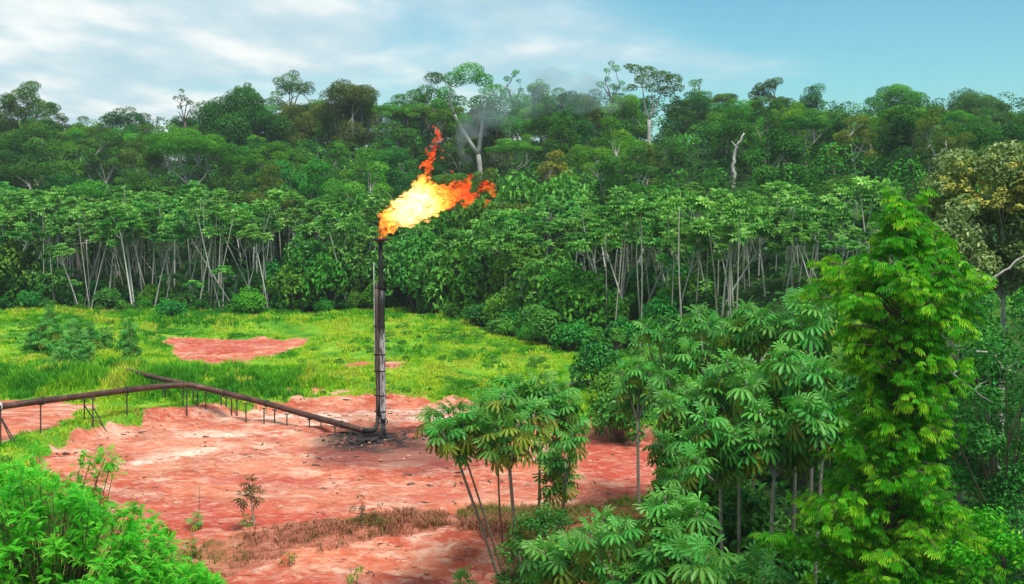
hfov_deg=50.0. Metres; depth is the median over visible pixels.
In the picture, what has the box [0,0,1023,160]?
sky
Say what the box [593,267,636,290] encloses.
bush
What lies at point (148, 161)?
hillside tree
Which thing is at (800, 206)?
cecropia tree
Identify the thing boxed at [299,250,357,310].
thicket
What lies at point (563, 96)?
rainforest tree
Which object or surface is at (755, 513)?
shrub
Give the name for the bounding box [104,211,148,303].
cecropia tree
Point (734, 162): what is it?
dead tree
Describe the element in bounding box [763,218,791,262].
cecropia tree
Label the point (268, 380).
meadow grass
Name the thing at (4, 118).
rainforest tree
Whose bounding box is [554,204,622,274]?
thicket
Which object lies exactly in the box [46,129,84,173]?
hillside tree
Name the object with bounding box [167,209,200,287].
cecropia tree
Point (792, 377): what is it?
cecropia tree
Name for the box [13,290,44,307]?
bush
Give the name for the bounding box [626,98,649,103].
hillside tree
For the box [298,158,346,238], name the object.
hillside tree
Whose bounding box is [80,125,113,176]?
hillside tree
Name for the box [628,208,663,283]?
cecropia tree
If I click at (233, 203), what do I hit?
cecropia tree
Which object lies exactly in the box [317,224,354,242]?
cecropia tree
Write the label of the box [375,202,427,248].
thicket
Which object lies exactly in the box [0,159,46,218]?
hillside tree
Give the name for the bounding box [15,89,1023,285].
hillside
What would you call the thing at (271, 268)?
bush
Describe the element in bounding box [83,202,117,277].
cecropia tree
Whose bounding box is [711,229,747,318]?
cecropia tree
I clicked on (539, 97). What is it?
hillside tree
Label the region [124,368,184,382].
branch pipe
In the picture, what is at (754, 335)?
cecropia tree
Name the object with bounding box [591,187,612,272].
cecropia tree
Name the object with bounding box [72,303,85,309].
bush
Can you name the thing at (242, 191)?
cecropia tree
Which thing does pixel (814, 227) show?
cecropia tree
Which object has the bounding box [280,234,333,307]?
thicket
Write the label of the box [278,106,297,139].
hillside tree
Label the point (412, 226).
cecropia tree
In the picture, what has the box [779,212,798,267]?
cecropia tree
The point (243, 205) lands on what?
cecropia tree
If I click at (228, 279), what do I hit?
bush
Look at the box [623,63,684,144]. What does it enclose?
tall tree
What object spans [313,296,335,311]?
bush
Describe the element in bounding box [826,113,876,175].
hillside tree
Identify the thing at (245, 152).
hillside tree
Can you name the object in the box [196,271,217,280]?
bush
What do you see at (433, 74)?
rainforest tree
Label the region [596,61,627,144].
rainforest tree
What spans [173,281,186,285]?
bush
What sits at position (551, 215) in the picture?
cecropia tree
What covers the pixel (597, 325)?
bush
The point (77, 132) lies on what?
hillside tree
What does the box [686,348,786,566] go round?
cecropia tree
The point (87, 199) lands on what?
cecropia tree
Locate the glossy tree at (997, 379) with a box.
[901,326,1016,543]
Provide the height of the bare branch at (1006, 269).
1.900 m
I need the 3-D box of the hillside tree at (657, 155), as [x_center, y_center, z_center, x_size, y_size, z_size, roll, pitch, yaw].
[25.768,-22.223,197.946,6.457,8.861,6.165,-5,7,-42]
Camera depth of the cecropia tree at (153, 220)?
158.73 m
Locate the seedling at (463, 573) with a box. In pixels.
[451,565,476,583]
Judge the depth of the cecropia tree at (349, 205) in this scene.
181.72 m
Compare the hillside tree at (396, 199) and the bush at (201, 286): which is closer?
the bush at (201, 286)
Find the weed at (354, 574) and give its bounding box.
[346,564,362,583]
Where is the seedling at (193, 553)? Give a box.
[182,537,198,556]
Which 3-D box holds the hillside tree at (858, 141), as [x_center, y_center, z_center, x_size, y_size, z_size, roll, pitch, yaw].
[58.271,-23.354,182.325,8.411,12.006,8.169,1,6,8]
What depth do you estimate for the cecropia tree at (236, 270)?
156.10 m
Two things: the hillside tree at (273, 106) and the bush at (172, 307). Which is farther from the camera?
the hillside tree at (273, 106)
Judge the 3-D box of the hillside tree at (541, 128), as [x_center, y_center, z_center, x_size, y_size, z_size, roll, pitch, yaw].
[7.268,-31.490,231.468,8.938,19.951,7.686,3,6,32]
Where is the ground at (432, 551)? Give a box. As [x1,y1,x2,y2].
[0,141,1023,583]
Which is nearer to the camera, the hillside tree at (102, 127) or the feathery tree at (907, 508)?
the feathery tree at (907, 508)
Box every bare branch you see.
[939,366,993,402]
[974,255,1023,292]
[975,349,1015,372]
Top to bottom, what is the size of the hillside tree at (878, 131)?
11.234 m
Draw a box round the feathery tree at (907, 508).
[747,187,1015,583]
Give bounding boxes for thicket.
[0,237,39,307]
[0,262,19,304]
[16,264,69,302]
[17,248,53,306]
[265,264,316,309]
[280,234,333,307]
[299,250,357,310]
[319,231,375,307]
[343,253,386,306]
[348,192,391,255]
[360,240,415,308]
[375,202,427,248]
[384,230,445,311]
[406,239,473,314]
[410,201,464,250]
[431,241,498,305]
[446,186,500,249]
[457,218,518,300]
[472,168,513,201]
[483,232,545,302]
[494,169,553,238]
[509,245,579,310]
[527,169,589,257]
[537,261,603,324]
[552,272,629,339]
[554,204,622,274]
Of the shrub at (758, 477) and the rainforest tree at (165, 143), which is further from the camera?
the rainforest tree at (165, 143)
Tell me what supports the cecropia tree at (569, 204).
on the ground at (432, 551)
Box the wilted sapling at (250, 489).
[231,473,265,525]
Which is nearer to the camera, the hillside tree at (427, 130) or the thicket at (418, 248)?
the thicket at (418, 248)
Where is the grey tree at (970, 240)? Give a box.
[920,210,1003,556]
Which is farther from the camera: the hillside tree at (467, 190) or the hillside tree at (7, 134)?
the hillside tree at (7, 134)
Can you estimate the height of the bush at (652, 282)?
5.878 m
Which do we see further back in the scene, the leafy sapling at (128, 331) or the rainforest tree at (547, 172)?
the rainforest tree at (547, 172)
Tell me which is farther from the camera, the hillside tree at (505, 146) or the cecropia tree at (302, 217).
the hillside tree at (505, 146)
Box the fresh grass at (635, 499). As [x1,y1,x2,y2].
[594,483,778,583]
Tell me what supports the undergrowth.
on the ground at (432, 551)
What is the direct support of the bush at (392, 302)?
on the ground at (432, 551)
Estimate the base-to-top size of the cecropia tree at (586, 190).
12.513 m
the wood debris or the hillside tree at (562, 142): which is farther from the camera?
the hillside tree at (562, 142)
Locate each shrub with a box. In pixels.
[349,494,366,521]
[367,503,384,524]
[568,341,623,386]
[584,391,655,443]
[586,364,627,402]
[641,455,736,512]
[686,480,790,560]
[728,403,768,480]
[729,536,789,576]
[775,514,822,580]
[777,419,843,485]
[780,541,840,583]
[807,559,863,583]
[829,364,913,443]
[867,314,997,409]
[927,504,1023,583]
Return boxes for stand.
[0,175,918,349]
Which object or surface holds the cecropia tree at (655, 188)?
on the ground at (432, 551)
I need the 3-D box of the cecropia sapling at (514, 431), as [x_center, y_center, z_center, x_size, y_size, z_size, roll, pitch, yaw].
[-0.193,9.325,47.854,3.771,11.191,7.344,-2,6,-19]
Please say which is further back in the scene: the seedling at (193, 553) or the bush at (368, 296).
the bush at (368, 296)
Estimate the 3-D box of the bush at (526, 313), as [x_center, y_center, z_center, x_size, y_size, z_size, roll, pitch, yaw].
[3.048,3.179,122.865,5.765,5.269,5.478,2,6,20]
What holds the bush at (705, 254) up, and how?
on the ground at (432, 551)
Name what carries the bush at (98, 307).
on the ground at (432, 551)
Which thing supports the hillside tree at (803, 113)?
on the ground at (432, 551)
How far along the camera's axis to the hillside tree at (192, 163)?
233.74 m
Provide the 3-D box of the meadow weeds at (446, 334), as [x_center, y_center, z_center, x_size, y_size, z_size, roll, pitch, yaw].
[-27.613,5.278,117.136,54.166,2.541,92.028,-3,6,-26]
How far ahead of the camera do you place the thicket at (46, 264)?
154.21 m
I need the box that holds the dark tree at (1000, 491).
[929,286,1023,583]
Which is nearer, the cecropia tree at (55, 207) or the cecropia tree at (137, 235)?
the cecropia tree at (137, 235)
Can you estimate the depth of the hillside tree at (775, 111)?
250.31 m
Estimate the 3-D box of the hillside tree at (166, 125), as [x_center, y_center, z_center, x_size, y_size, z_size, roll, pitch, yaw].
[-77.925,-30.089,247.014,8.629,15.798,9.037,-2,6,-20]
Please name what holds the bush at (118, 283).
on the ground at (432, 551)
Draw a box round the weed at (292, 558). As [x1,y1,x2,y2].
[279,552,295,566]
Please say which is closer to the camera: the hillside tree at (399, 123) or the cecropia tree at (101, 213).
the cecropia tree at (101, 213)
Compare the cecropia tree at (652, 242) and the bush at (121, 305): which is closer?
the cecropia tree at (652, 242)
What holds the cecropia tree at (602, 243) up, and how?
on the ground at (432, 551)
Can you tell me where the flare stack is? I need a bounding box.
[371,238,391,441]
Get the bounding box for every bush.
[0,293,15,307]
[0,438,226,583]
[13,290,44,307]
[16,282,58,307]
[39,297,56,307]
[40,257,71,283]
[51,287,64,303]
[60,290,85,304]
[71,276,84,287]
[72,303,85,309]
[75,279,106,300]
[91,286,123,307]
[94,305,106,309]
[98,272,118,284]
[106,276,133,289]
[114,287,140,302]
[115,300,127,309]
[122,272,141,284]
[132,272,151,284]
[136,298,152,306]
[139,282,171,304]
[151,298,189,317]
[162,291,184,302]
[165,293,178,301]
[168,276,187,286]
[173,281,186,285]
[177,285,189,293]
[179,287,212,303]
[187,298,209,309]
[194,279,210,290]
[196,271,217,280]
[203,280,220,298]
[211,299,227,306]
[213,273,233,286]
[213,285,230,301]
[228,293,239,308]
[232,281,243,289]
[232,285,266,313]
[237,265,261,286]
[239,273,280,305]
[252,259,282,302]
[269,293,290,308]
[292,294,310,310]
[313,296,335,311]
[328,290,343,308]
[336,298,353,309]
[344,286,365,308]
[360,284,391,309]
[387,297,400,307]
[396,294,411,307]
[415,298,432,313]
[424,286,457,303]
[427,303,438,313]
[437,299,463,317]
[461,299,478,319]
[461,300,496,325]
[475,287,515,302]
[482,287,523,320]
[484,316,518,335]
[499,320,521,337]
[501,305,525,332]
[515,297,558,338]
[515,299,526,309]
[515,323,540,341]
[524,306,562,344]
[541,320,572,347]
[549,319,593,350]
[558,340,577,348]
[571,323,609,348]
[588,327,605,343]
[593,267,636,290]
[603,317,641,348]
[606,328,626,350]
[609,288,633,308]
[620,267,650,283]
[621,293,644,320]
[626,281,647,297]
[629,260,655,284]
[630,279,659,316]
[638,290,685,329]
[643,260,677,281]
[645,287,681,330]
[652,314,674,337]
[655,263,699,288]
[658,271,716,313]
[662,247,690,266]
[676,257,703,270]
[677,313,705,323]
[684,290,726,320]
[687,259,733,295]
[690,238,732,264]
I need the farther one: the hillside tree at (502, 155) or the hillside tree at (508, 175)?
the hillside tree at (502, 155)
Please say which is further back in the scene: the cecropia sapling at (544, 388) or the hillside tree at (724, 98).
the hillside tree at (724, 98)
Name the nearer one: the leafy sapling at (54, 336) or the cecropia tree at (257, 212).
the leafy sapling at (54, 336)
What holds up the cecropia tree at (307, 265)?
on the ground at (432, 551)
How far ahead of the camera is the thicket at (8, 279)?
149.93 m
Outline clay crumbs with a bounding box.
[67,388,653,582]
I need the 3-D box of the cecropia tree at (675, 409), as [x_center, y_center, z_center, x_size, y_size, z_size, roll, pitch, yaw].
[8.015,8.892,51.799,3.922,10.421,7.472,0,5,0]
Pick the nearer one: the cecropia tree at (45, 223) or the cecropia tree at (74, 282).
the cecropia tree at (74, 282)
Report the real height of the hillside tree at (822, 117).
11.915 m
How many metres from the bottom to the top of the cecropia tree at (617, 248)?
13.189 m
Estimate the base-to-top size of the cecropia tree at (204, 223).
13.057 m
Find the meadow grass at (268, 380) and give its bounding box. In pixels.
[0,304,702,502]
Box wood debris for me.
[49,398,645,575]
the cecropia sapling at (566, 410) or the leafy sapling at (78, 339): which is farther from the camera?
the leafy sapling at (78, 339)
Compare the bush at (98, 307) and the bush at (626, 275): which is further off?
the bush at (98, 307)
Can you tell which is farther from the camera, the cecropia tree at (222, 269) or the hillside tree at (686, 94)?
the hillside tree at (686, 94)
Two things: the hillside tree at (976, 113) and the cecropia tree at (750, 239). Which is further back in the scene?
the hillside tree at (976, 113)
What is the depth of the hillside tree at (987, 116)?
221.31 m
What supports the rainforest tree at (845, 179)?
on the ground at (432, 551)
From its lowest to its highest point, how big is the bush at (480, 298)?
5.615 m
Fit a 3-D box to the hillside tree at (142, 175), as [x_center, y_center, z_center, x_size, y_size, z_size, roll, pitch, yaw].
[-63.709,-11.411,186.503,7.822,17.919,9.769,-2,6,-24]
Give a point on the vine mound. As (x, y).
(531, 524)
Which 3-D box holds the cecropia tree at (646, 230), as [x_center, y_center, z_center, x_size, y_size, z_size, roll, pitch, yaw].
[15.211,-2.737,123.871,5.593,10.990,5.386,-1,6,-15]
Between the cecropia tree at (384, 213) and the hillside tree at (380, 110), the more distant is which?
the hillside tree at (380, 110)
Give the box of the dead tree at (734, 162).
[731,133,744,188]
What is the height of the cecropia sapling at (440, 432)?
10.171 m
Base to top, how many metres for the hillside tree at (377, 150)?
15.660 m
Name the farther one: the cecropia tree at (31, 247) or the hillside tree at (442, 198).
the hillside tree at (442, 198)
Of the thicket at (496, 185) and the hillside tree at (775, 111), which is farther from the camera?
the hillside tree at (775, 111)
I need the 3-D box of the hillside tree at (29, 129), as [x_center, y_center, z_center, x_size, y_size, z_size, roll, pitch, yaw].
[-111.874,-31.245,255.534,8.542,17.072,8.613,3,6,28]
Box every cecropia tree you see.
[0,181,25,191]
[0,188,27,239]
[0,201,23,223]
[0,210,44,235]
[0,230,30,250]
[3,221,51,287]
[4,194,54,211]
[6,218,45,232]
[13,238,46,256]
[34,215,60,258]
[39,243,78,308]
[43,199,71,276]
[43,206,84,278]
[44,185,61,258]
[47,211,92,292]
[54,266,74,278]
[59,279,82,303]
[61,214,87,279]
[61,222,91,279]
[63,222,102,300]
[65,211,93,276]
[70,194,103,275]
[82,206,108,277]
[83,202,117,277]
[88,221,105,280]
[89,230,133,304]
[92,204,119,277]
[95,216,117,280]
[96,210,145,307]
[99,187,137,269]
[99,188,124,264]
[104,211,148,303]
[110,223,147,305]
[126,207,165,288]
[127,184,168,266]
[130,199,160,289]
[131,203,154,288]
[135,215,171,283]
[140,208,165,282]
[146,216,177,288]
[147,224,187,306]
[149,196,184,268]
[150,203,170,272]
[158,272,185,288]
[161,195,186,263]
[162,185,181,268]
[164,209,192,290]
[166,193,210,261]
[167,208,188,272]
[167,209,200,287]
[177,180,211,259]
[179,183,214,260]
[182,280,203,308]
[187,219,221,287]
[190,210,232,302]
[191,197,229,266]
[209,194,239,263]
[209,205,233,282]
[210,265,234,305]
[211,204,234,285]
[220,221,262,304]
[223,265,244,291]
[226,202,248,276]
[230,190,248,262]
[230,203,282,273]
[230,209,267,267]
[234,188,267,203]
[236,226,274,307]
[242,217,283,302]
[262,184,296,258]
[265,212,287,260]
[273,207,315,247]
[278,185,305,241]
[282,209,298,256]
[286,191,308,236]
[289,208,317,244]
[292,203,318,238]
[295,261,315,304]
[298,191,317,201]
[306,195,343,242]
[315,221,336,249]
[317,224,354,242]
[318,200,358,222]
[324,205,356,238]
[341,217,371,233]
[347,231,374,308]
[357,198,404,230]
[361,230,396,249]
[364,208,399,246]
[394,220,431,241]
[402,225,434,238]
[433,229,472,313]
[448,229,476,245]
[468,208,525,234]
[476,230,527,293]
[488,208,528,226]
[493,209,547,235]
[498,209,524,226]
[501,257,527,298]
[510,232,554,257]
[515,220,567,251]
[517,528,600,583]
[523,194,570,256]
[534,199,561,258]
[534,213,556,255]
[543,214,556,255]
[547,208,583,269]
[550,209,598,265]
[555,200,594,269]
[562,209,600,270]
[563,214,596,269]
[564,228,623,304]
[570,505,655,583]
[575,183,596,197]
[580,208,612,269]
[581,204,619,269]
[585,228,629,319]
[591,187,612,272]
[592,204,616,267]
[598,214,633,286]
[600,195,624,270]
[603,554,675,583]
[606,356,667,512]
[608,205,620,274]
[612,221,639,296]
[626,219,666,287]
[627,315,696,478]
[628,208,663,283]
[632,191,676,265]
[632,232,659,282]
[632,480,721,572]
[632,530,746,583]
[637,235,697,330]
[640,363,718,509]
[641,424,694,511]
[643,184,671,196]
[651,218,691,304]
[666,401,758,577]
[668,302,735,454]
[669,230,723,315]
[670,211,678,254]
[671,210,691,222]
[677,182,706,217]
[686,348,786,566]
[696,191,704,217]
[699,205,725,262]
[705,220,728,291]
[711,181,732,189]
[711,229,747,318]
[716,295,801,491]
[716,540,798,583]
[719,226,782,312]
[723,393,812,561]
[727,216,774,280]
[729,215,758,282]
[740,185,766,192]
[747,340,846,535]
[748,220,781,273]
[756,186,770,195]
[757,197,769,244]
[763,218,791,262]
[770,204,797,216]
[772,218,780,271]
[772,287,854,519]
[775,210,795,257]
[775,389,865,583]
[777,219,812,292]
[778,216,806,283]
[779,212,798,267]
[781,219,816,278]
[782,232,815,283]
[791,205,814,249]
[799,222,828,283]
[800,202,825,244]
[813,209,831,262]
[821,236,867,272]
[833,225,871,270]
[842,220,875,253]
[843,229,876,258]
[856,212,881,252]
[862,222,884,235]
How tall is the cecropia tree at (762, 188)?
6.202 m
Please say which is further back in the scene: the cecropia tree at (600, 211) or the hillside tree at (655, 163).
the hillside tree at (655, 163)
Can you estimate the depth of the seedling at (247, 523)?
57.62 m
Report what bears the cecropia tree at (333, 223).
on the ground at (432, 551)
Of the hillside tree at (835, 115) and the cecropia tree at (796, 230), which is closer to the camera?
the cecropia tree at (796, 230)
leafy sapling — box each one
[20,329,44,351]
[30,316,55,351]
[39,303,62,337]
[41,323,69,352]
[47,346,74,362]
[54,334,80,357]
[60,317,84,340]
[66,328,90,358]
[69,339,97,362]
[80,320,102,348]
[95,325,117,348]
[113,318,141,355]
[118,337,146,362]
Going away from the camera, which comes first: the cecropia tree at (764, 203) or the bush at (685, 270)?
the bush at (685, 270)
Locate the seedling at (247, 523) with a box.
[238,511,255,527]
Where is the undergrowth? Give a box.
[0,150,1023,583]
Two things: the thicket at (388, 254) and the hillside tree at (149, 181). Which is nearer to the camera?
the thicket at (388, 254)
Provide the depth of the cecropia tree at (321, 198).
180.85 m
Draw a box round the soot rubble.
[319,430,425,448]
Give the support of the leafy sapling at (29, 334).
on the ground at (432, 551)
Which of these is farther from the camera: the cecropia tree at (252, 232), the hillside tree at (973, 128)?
the hillside tree at (973, 128)
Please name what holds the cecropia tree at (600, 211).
on the ground at (432, 551)
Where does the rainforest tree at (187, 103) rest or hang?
on the ground at (432, 551)
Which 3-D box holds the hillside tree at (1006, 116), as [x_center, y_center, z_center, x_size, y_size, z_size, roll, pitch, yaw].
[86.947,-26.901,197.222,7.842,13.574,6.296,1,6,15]
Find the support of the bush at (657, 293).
on the ground at (432, 551)
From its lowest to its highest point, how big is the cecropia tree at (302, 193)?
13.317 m
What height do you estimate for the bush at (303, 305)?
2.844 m
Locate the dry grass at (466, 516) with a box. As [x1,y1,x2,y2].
[0,486,657,582]
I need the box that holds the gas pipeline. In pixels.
[0,382,379,443]
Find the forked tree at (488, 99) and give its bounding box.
[429,61,531,176]
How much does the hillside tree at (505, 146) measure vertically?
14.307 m
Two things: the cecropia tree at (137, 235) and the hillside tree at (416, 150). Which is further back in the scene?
the hillside tree at (416, 150)
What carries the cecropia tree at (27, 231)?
on the ground at (432, 551)
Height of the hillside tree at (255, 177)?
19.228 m
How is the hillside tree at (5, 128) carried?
on the ground at (432, 551)
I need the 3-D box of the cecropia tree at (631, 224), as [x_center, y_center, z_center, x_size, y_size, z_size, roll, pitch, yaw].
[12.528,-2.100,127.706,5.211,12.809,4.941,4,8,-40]
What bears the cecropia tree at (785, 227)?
on the ground at (432, 551)
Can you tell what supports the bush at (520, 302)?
on the ground at (432, 551)
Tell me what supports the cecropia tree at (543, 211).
on the ground at (432, 551)
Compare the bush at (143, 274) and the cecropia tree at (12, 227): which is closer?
the cecropia tree at (12, 227)
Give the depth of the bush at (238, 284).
170.30 m
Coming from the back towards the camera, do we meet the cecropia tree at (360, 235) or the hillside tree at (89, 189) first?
the hillside tree at (89, 189)
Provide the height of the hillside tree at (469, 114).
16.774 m
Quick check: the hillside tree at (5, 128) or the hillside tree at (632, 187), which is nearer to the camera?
the hillside tree at (632, 187)
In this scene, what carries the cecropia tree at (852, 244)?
on the ground at (432, 551)
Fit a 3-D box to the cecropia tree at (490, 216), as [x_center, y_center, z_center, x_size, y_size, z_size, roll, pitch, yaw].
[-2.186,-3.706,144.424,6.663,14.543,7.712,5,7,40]
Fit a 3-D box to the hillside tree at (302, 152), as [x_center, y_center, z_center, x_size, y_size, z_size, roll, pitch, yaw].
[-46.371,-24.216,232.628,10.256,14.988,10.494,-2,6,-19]
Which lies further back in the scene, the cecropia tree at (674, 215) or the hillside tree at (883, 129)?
the hillside tree at (883, 129)
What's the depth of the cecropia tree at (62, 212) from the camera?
173.72 m
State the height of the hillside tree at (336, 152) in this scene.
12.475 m
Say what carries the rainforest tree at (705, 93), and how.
on the ground at (432, 551)
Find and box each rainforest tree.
[0,81,57,135]
[0,95,34,132]
[37,101,71,139]
[99,106,153,133]
[140,128,243,187]
[173,89,198,164]
[184,86,295,169]
[232,82,260,107]
[245,141,307,169]
[268,69,317,111]
[271,101,320,148]
[308,79,380,167]
[377,90,424,168]
[400,71,466,158]
[501,69,532,140]
[526,79,553,141]
[535,149,574,183]
[547,87,590,115]
[592,94,646,144]
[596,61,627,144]
[609,136,662,180]
[684,79,712,148]
[691,79,701,147]
[748,77,788,110]
[751,140,817,164]
[762,96,809,115]
[799,83,825,115]
[811,174,876,207]
[854,83,933,117]
[945,87,1015,124]
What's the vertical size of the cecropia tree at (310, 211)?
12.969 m
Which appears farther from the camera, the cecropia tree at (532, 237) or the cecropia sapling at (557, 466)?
the cecropia tree at (532, 237)
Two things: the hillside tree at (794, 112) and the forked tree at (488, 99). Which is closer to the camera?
the hillside tree at (794, 112)
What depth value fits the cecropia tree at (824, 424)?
43.66 m
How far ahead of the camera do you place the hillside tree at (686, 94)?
302.12 m
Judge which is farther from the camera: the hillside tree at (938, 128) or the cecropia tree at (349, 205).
the hillside tree at (938, 128)
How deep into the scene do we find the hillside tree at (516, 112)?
287.32 m
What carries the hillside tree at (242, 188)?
on the ground at (432, 551)
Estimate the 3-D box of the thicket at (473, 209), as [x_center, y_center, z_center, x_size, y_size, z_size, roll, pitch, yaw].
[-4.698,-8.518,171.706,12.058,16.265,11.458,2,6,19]
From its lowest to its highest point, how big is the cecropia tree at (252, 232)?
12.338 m
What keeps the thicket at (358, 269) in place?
on the ground at (432, 551)
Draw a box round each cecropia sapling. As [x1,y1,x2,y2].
[412,399,500,582]
[444,390,505,579]
[468,383,558,581]
[475,415,518,542]
[490,370,582,541]
[530,423,591,545]
[538,391,592,532]
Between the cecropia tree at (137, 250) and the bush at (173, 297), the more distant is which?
the cecropia tree at (137, 250)
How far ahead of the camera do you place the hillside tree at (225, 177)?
217.95 m
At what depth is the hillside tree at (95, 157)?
224.40 m
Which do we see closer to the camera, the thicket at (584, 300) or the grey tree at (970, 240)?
the grey tree at (970, 240)
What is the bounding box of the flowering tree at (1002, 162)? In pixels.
[914,140,1023,483]
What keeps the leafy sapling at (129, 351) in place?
on the ground at (432, 551)
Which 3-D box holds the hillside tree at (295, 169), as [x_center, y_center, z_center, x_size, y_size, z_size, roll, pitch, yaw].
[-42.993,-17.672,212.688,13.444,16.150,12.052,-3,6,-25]
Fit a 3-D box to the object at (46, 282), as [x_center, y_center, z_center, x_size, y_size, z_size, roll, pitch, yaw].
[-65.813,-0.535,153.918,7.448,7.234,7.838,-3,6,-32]
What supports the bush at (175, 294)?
on the ground at (432, 551)
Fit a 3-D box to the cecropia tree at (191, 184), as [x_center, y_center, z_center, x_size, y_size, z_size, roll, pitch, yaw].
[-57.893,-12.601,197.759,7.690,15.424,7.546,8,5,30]
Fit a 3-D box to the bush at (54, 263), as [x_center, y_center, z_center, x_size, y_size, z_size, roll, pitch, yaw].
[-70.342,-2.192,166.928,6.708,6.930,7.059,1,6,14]
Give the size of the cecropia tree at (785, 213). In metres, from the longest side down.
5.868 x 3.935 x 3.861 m
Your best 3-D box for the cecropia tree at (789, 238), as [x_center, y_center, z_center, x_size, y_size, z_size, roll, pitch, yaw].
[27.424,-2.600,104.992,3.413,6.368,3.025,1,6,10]
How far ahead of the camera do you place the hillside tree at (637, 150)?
167.73 m
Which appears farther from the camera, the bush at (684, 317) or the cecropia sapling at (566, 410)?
the bush at (684, 317)
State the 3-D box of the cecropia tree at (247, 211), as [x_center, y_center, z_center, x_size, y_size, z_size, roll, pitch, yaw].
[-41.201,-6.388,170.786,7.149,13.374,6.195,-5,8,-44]
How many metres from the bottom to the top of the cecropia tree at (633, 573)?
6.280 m
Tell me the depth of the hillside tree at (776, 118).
197.59 m
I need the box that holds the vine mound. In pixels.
[490,501,573,583]
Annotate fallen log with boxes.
[569,379,591,384]
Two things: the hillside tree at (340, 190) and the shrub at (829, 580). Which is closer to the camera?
the shrub at (829, 580)
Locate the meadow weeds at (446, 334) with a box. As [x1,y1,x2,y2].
[0,311,602,470]
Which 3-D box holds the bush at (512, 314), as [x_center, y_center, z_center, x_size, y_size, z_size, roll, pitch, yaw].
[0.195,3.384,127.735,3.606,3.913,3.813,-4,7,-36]
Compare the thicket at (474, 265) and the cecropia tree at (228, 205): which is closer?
the thicket at (474, 265)
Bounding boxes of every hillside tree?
[0,122,20,136]
[0,129,31,179]
[0,130,34,186]
[0,136,8,161]
[0,152,14,185]
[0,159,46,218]
[1,122,69,182]
[16,137,80,193]
[20,121,45,170]
[26,110,64,181]
[30,142,85,187]
[31,174,103,243]
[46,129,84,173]
[50,179,122,266]
[56,126,95,175]
[64,137,116,180]
[66,128,87,159]
[71,116,89,169]
[71,129,134,188]
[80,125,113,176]
[88,115,126,183]
[102,136,133,176]
[104,139,147,176]
[113,168,133,245]
[114,124,164,175]
[117,123,169,184]
[120,172,149,270]
[128,168,163,260]
[154,123,184,186]
[168,115,195,162]
[176,148,218,190]
[182,122,209,160]
[193,191,269,273]
[206,142,227,167]
[206,156,254,195]
[225,181,267,233]
[235,137,269,185]
[241,140,296,190]
[241,164,293,262]
[244,161,289,258]
[246,134,266,145]
[253,98,287,141]
[256,159,308,250]
[266,159,318,234]
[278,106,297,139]
[290,142,315,180]
[293,100,335,157]
[297,141,324,177]
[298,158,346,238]
[301,103,320,153]
[310,99,338,156]
[313,183,340,233]
[320,142,352,175]
[320,169,351,191]
[321,146,389,217]
[326,139,357,164]
[330,165,367,184]
[343,104,391,167]
[351,116,371,157]
[355,142,404,188]
[357,146,423,207]
[359,116,387,145]
[370,137,386,149]
[372,105,398,147]
[373,182,403,203]
[380,139,409,168]
[382,105,433,150]
[383,180,427,220]
[394,105,445,166]
[396,118,437,145]
[399,143,435,179]
[403,155,443,207]
[425,173,479,210]
[425,174,462,216]
[425,174,468,221]
[430,98,465,174]
[438,109,474,162]
[440,130,474,198]
[450,125,495,177]
[459,171,482,195]
[462,169,503,201]
[465,105,491,124]
[466,167,498,201]
[468,108,505,177]
[472,108,511,168]
[482,138,542,177]
[489,197,553,255]
[504,169,520,187]
[506,101,536,138]
[507,101,527,138]
[516,100,536,167]
[522,105,558,178]
[528,94,559,142]
[528,95,559,178]
[541,115,580,180]
[550,97,596,182]
[569,116,632,192]
[576,89,608,161]
[583,103,608,139]
[587,155,651,270]
[598,144,638,188]
[611,141,661,190]
[613,141,659,184]
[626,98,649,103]
[636,101,655,140]
[638,144,673,182]
[659,95,700,148]
[659,139,687,187]
[675,91,692,143]
[683,92,710,146]
[696,182,723,216]
[702,102,723,135]
[704,93,738,106]
[706,110,740,146]
[706,118,760,182]
[709,100,765,163]
[715,101,747,127]
[740,100,765,145]
[745,96,787,164]
[747,128,814,185]
[757,109,799,164]
[760,109,780,128]
[778,115,832,177]
[781,101,811,160]
[788,105,810,131]
[804,108,827,167]
[808,116,861,173]
[817,111,833,118]
[820,113,854,130]
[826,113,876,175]
[836,115,887,178]
[859,117,902,174]
[871,104,945,194]
[877,104,924,197]
[881,120,933,180]
[898,129,935,157]
[911,105,975,180]
[920,124,949,170]
[928,111,961,144]
[932,120,1002,184]
[935,112,977,153]
[944,110,981,127]
[973,111,986,123]
[977,104,1018,141]
[977,108,995,126]
[983,122,1023,189]
[1000,112,1023,130]
[1011,110,1023,140]
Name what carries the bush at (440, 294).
on the ground at (432, 551)
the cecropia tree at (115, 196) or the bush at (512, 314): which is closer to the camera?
the bush at (512, 314)
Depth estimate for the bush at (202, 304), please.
150.49 m
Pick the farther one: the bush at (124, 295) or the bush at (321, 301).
the bush at (124, 295)
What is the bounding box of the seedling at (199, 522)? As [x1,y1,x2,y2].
[185,511,204,532]
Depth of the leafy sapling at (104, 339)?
117.03 m
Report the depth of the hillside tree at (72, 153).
218.14 m
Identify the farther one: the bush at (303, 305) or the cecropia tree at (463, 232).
the cecropia tree at (463, 232)
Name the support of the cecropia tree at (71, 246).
on the ground at (432, 551)
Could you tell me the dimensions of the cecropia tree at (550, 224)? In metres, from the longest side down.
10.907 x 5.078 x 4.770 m
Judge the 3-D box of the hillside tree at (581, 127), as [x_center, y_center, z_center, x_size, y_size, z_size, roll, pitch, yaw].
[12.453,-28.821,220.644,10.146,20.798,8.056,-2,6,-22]
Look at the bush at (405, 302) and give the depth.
150.36 m

